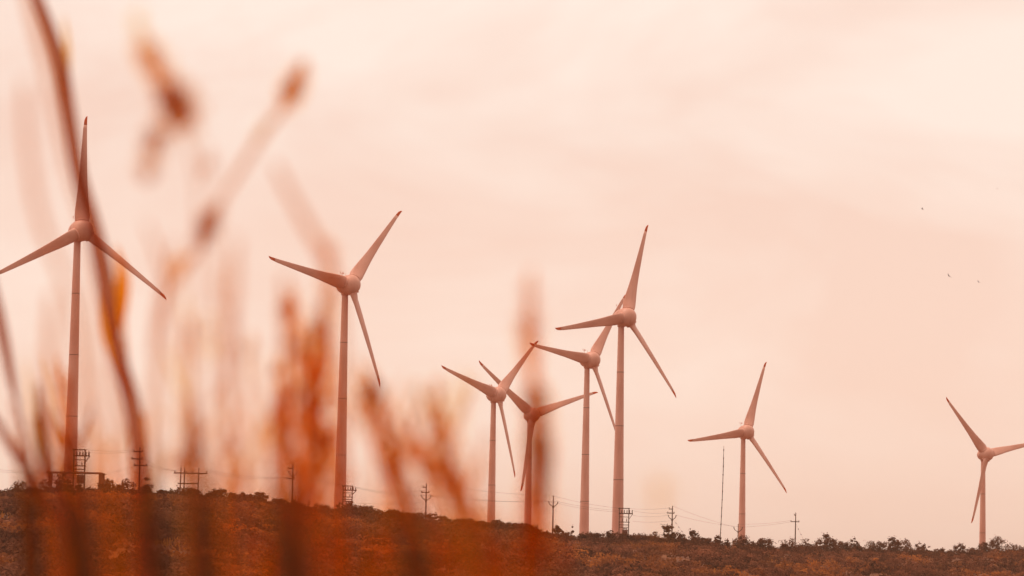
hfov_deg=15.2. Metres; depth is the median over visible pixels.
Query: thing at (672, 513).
utility pole
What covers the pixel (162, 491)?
ridge tree
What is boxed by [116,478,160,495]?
ridge bush
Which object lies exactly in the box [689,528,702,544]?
ridge tree
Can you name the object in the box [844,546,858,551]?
ridge tree
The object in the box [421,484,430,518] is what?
utility pole
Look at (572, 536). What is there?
ridge bush
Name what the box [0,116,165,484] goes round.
wind turbine
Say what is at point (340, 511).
ridge tree
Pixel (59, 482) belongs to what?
grass stalk
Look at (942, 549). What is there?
ridge tree
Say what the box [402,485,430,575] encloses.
broad reed
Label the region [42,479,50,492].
ridge bush
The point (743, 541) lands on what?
ridge bush
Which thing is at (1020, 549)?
ridge bush
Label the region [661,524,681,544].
ridge tree
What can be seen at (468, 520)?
ridge tree
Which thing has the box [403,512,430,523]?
ridge tree
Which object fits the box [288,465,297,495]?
utility pole
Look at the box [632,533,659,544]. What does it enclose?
ridge bush
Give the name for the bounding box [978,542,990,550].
ridge tree
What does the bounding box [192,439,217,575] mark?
broad reed
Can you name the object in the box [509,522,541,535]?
ridge tree
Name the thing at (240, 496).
ridge bush
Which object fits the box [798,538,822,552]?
ridge bush
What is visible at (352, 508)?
ridge bush
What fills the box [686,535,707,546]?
ridge bush
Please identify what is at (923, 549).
ridge bush
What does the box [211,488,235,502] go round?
ridge tree
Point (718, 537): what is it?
ridge tree
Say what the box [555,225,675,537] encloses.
wind turbine
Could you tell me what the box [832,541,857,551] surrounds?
ridge tree
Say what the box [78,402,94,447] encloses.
grass stalk
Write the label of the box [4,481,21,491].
ridge bush
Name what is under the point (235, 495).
ridge bush
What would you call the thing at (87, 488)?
ridge tree
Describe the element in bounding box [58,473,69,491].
ridge bush
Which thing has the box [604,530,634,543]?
ridge bush
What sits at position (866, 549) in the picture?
ridge bush
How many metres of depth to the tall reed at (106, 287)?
4.99 m
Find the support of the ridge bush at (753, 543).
on the ground at (120, 550)
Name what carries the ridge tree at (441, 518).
on the ground at (120, 550)
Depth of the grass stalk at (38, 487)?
3.94 m
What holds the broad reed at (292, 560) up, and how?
on the ground at (120, 550)
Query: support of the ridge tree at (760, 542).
on the ground at (120, 550)
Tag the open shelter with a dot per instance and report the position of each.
(101, 477)
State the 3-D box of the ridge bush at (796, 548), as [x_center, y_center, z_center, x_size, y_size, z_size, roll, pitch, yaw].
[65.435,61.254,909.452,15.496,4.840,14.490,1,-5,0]
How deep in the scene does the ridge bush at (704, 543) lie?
844.49 m
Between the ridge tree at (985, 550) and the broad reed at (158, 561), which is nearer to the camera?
the broad reed at (158, 561)
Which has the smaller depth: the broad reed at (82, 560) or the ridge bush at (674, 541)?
the broad reed at (82, 560)
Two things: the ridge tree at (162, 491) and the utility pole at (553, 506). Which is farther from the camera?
the utility pole at (553, 506)
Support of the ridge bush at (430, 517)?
on the ground at (120, 550)
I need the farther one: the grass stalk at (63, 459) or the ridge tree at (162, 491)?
the ridge tree at (162, 491)
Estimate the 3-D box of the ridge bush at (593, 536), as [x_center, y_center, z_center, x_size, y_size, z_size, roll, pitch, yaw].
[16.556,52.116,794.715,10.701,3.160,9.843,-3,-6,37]
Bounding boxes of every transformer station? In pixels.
[78,449,89,487]
[342,485,356,506]
[618,508,632,535]
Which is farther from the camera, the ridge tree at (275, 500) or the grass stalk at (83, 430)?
the ridge tree at (275, 500)
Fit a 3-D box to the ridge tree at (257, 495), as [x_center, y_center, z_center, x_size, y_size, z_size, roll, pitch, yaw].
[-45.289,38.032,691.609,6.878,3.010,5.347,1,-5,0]
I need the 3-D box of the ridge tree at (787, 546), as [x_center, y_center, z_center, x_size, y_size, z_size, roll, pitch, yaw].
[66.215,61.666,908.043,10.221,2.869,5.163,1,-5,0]
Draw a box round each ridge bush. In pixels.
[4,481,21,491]
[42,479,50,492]
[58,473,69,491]
[97,478,131,493]
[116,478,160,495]
[170,485,192,497]
[185,486,220,499]
[227,492,247,501]
[238,492,261,502]
[238,493,267,504]
[296,502,321,512]
[311,503,331,513]
[335,501,355,517]
[343,501,369,516]
[357,505,385,518]
[374,508,399,518]
[427,513,436,523]
[525,524,559,537]
[554,530,582,541]
[568,535,581,540]
[576,531,621,542]
[586,533,610,543]
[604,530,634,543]
[620,532,637,544]
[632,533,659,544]
[649,532,682,544]
[666,533,684,547]
[675,530,695,547]
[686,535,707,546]
[697,535,710,545]
[731,535,769,552]
[749,541,765,551]
[778,537,807,551]
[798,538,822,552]
[862,546,883,553]
[898,539,948,556]
[912,547,942,557]
[1002,543,1023,553]
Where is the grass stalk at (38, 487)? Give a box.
[29,417,42,539]
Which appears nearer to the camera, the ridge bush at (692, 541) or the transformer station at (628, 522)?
the transformer station at (628, 522)
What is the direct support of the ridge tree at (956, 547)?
on the ground at (120, 550)
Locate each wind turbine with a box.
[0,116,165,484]
[269,211,401,508]
[441,341,538,522]
[479,361,597,530]
[530,295,624,534]
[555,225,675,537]
[688,362,786,543]
[946,397,1023,550]
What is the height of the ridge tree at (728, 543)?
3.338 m
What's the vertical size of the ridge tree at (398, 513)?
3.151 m
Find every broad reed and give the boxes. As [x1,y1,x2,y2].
[22,435,43,575]
[69,435,95,575]
[148,439,168,575]
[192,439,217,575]
[277,455,308,575]
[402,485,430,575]
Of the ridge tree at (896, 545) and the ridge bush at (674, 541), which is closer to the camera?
the ridge bush at (674, 541)
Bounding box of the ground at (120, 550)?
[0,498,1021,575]
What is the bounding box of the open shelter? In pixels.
[55,471,106,484]
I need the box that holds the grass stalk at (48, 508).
[0,420,68,575]
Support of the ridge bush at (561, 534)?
on the ground at (120, 550)
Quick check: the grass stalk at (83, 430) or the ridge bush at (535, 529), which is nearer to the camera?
the grass stalk at (83, 430)
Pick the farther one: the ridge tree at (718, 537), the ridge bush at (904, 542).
the ridge bush at (904, 542)
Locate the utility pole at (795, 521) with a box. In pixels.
[790,513,798,544]
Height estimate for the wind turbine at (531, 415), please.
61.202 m
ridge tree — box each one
[85,486,101,491]
[158,489,167,494]
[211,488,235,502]
[253,491,273,505]
[270,497,297,508]
[333,508,351,516]
[351,510,389,518]
[384,509,404,521]
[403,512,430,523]
[434,515,447,521]
[451,517,485,529]
[477,520,495,529]
[488,518,514,530]
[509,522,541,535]
[552,524,567,536]
[619,534,641,544]
[650,536,677,545]
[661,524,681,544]
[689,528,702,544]
[714,535,723,543]
[724,538,730,545]
[751,538,791,552]
[779,543,793,551]
[815,532,848,553]
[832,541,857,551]
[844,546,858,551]
[849,536,861,550]
[863,540,909,555]
[882,535,908,552]
[914,542,931,557]
[926,552,955,557]
[935,547,950,557]
[942,551,955,556]
[952,542,968,552]
[962,549,981,555]
[973,548,992,554]
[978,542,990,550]
[988,536,1011,552]
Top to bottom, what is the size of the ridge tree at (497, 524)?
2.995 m
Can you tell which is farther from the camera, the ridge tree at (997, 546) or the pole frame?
the ridge tree at (997, 546)
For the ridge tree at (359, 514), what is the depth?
735.07 m
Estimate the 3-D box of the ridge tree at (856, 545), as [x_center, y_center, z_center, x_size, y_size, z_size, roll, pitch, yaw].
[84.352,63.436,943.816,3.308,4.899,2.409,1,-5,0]
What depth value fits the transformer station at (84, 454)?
699.80 m
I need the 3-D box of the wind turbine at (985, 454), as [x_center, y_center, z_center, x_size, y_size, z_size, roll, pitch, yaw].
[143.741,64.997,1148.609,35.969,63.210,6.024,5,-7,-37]
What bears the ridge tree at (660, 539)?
on the ground at (120, 550)
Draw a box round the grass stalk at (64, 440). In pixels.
[52,408,70,455]
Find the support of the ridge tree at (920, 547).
on the ground at (120, 550)
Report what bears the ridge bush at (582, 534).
on the ground at (120, 550)
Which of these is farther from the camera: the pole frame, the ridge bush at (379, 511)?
the ridge bush at (379, 511)
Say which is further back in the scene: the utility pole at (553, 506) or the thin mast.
the thin mast
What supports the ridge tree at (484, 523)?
on the ground at (120, 550)
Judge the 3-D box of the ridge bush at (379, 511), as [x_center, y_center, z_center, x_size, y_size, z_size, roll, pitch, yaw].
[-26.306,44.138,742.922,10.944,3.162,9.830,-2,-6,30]
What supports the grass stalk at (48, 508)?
on the ground at (120, 550)
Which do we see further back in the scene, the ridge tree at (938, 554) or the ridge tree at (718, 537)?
the ridge tree at (938, 554)
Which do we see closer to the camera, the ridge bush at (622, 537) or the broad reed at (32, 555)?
the broad reed at (32, 555)
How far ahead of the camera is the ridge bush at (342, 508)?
730.46 m
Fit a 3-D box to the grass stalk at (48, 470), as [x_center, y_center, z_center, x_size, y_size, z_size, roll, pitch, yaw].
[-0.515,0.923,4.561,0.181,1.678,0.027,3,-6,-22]
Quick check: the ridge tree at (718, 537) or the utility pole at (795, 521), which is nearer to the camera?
the ridge tree at (718, 537)
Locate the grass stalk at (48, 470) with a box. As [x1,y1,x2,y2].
[36,381,70,575]
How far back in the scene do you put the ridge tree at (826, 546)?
931.46 m
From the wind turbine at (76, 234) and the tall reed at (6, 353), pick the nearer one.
the tall reed at (6, 353)
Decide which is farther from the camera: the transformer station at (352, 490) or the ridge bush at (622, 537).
the ridge bush at (622, 537)
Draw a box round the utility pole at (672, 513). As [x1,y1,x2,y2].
[667,506,676,531]
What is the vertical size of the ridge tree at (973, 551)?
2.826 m
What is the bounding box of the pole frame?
[174,468,207,491]
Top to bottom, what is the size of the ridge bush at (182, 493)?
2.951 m
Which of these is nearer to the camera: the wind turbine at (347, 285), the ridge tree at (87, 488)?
the ridge tree at (87, 488)
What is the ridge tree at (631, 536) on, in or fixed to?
on the ground at (120, 550)
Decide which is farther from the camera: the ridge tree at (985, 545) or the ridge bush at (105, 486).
the ridge tree at (985, 545)
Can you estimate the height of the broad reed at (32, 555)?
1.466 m
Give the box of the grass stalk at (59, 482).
[54,407,77,567]
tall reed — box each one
[0,298,27,478]
[31,0,149,575]
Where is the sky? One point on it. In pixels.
(781, 161)
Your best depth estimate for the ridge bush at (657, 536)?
816.73 m
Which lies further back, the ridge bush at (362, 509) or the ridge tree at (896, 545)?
the ridge tree at (896, 545)
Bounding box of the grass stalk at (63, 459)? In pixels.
[57,441,70,477]
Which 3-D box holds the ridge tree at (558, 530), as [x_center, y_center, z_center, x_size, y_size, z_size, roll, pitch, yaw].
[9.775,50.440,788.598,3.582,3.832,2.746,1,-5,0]
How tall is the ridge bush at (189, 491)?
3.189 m
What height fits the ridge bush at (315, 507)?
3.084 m
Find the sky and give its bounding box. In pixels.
[0,0,1023,551]
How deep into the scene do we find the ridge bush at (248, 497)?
685.21 m
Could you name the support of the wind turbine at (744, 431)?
on the ground at (120, 550)
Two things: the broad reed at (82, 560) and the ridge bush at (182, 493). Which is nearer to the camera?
the broad reed at (82, 560)
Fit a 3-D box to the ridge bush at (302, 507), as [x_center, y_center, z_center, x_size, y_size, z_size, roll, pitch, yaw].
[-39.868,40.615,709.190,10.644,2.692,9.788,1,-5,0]
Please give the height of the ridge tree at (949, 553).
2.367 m
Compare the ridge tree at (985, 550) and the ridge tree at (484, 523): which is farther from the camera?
the ridge tree at (985, 550)
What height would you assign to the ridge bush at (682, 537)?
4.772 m
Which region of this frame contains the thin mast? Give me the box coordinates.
[720,449,723,536]
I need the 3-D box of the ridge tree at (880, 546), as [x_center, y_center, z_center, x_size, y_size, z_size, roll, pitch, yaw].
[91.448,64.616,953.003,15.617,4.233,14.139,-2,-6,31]
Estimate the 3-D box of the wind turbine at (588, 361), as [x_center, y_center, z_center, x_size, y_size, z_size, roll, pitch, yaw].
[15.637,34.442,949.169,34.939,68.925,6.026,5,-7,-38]
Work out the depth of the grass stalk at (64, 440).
5.17 m
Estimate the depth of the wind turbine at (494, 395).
996.30 m
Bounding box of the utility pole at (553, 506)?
[548,496,557,532]

